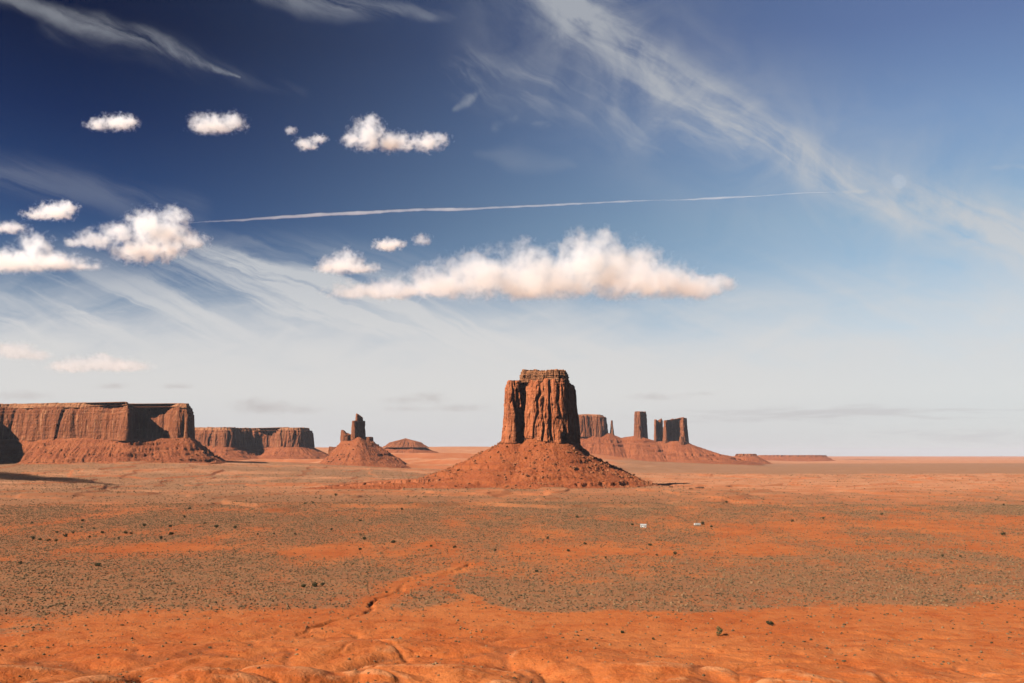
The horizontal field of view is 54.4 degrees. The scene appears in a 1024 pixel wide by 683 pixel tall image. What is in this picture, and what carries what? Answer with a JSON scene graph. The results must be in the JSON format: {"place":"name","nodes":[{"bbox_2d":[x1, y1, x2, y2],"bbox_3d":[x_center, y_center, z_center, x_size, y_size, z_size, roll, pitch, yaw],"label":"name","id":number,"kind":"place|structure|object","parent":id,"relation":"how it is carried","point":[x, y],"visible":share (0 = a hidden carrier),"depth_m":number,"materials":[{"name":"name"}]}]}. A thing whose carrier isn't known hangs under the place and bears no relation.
{"place":"outdoors","nodes":[
{"label":"outdoors","id":0,"kind":"place"},
{"bbox_2d":[0,447,1023,682],"bbox_3d":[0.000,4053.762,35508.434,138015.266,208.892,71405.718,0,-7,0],"label":"ground","id":1,"kind":"structure","parent":0,"point":[311,663],"depth_m":660.32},
{"bbox_2d":[0,402,227,463],"bbox_3d":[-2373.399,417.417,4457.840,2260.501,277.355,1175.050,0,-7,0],"label":"sandstone mesa","id":2,"kind":"structure","parent":1,"relation":"on","point":[77,432],"depth_m":4299.18,"materials":[{"name":"brown stone"}]},
{"bbox_2d":[195,427,327,460],"bbox_3d":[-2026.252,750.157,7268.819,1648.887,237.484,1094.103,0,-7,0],"label":"sandstone mesa","id":3,"kind":"structure","parent":1,"relation":"on","point":[230,444],"depth_m":6987.00,"materials":[{"name":"brown stone"}]},
{"bbox_2d":[320,413,410,467],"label":"rock spire","id":4,"kind":"object","parent":1,"relation":"on","point":[356,447],"visible":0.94,"depth_m":5467.04,"materials":[{"name":"brown stone"}]},
{"bbox_2d":[300,478,443,488],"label":"rock bench","id":5,"kind":"object","parent":1,"relation":"on","point":[400,483],"visible":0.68,"depth_m":2548.31,"materials":[{"name":"red stone"}]},
{"bbox_2d":[382,438,438,452],"bbox_3d":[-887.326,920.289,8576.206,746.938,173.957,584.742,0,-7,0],"label":"rounded butte","id":6,"kind":"object","parent":1,"relation":"on","point":[405,445],"visible":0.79,"depth_m":8476.91,"materials":[{"name":"brown stone"}]},
{"bbox_2d":[1,601,1021,682],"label":"dry scrub","id":7,"kind":"object","parent":1,"relation":"on","point":[519,631],"visible":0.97,"depth_m":465.28,"materials":[{"name":"plant"}]},
{"bbox_2d":[0,501,1023,682],"bbox_3d":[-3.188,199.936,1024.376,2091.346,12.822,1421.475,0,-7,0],"label":"sagebrush","id":8,"kind":"object","parent":1,"relation":"on","point":[286,529],"visible":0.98,"depth_m":833.45,"materials":[{"name":"green plant"}]},
{"bbox_2d":[0,462,1023,504],"bbox_3d":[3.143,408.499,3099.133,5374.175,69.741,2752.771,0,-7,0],"label":"distant brush","id":9,"kind":"object","parent":1,"relation":"on","point":[330,497],"visible":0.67,"depth_m":2404.67,"materials":[{"name":"green plant"}]},
{"bbox_2d":[418,369,665,489],"bbox_3d":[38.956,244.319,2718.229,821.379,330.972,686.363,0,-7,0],"label":"sandstone butte","id":10,"kind":"object","parent":1,"relation":"on","point":[538,445],"visible":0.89,"depth_m":2617.03,"materials":[{"name":"brown stone"}]},
{"bbox_2d":[716,626,722,635],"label":"juniper tree","id":11,"kind":"object","parent":1,"relation":"on","point":[720,630],"visible":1,"depth_m":474.30,"materials":[{"name":"green plant"}]},
{"bbox_2d":[734,454,771,463],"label":"mesa","id":12,"kind":"structure","parent":1,"relation":"on","point":[752,458],"depth_m":9367.42,"materials":[{"name":"brown stone"}]},
{"bbox_2d":[758,455,834,460],"bbox_3d":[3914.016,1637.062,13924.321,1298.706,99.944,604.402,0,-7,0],"label":"mesa","id":13,"kind":"structure","parent":1,"relation":"on","point":[796,457],"depth_m":13771.99,"materials":[{"name":"brown stone"}]},
{"bbox_2d":[0,0,1023,455],"label":"sky","id":14,"kind":"structure","parent":0,"point":[772,227],"materials":[{"name":"blue"}]},
{"bbox_2d":[580,433,763,464],"bbox_3d":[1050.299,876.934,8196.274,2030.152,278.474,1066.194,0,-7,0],"label":"ridge","id":15,"kind":"structure","parent":0,"point":[634,447],"depth_m":7960.36,"materials":[{"name":"brown stone"}]},
{"bbox_2d":[578,414,607,436],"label":"sandstone mesa","id":16,"kind":"structure","parent":15,"relation":"on","point":[590,425],"depth_m":8115.47,"materials":[{"name":"brown stone"}]},
{"bbox_2d":[610,420,613,434],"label":"rock needle","id":17,"kind":"object","parent":15,"relation":"on","point":[611,430],"visible":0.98,"depth_m":8160.08,"materials":[{"name":"brown stone"}]},
{"bbox_2d":[634,411,647,438],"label":"rock tower","id":18,"kind":"structure","parent":15,"relation":"on","point":[640,425],"depth_m":8143.05,"materials":[{"name":"brown stone"}]},
{"bbox_2d":[654,417,688,444],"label":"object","id":19,"kind":"object","parent":15,"relation":"on","point":[676,429],"visible":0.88,"depth_m":8171.36,"materials":[{"name":"brown stone"}]}
]}

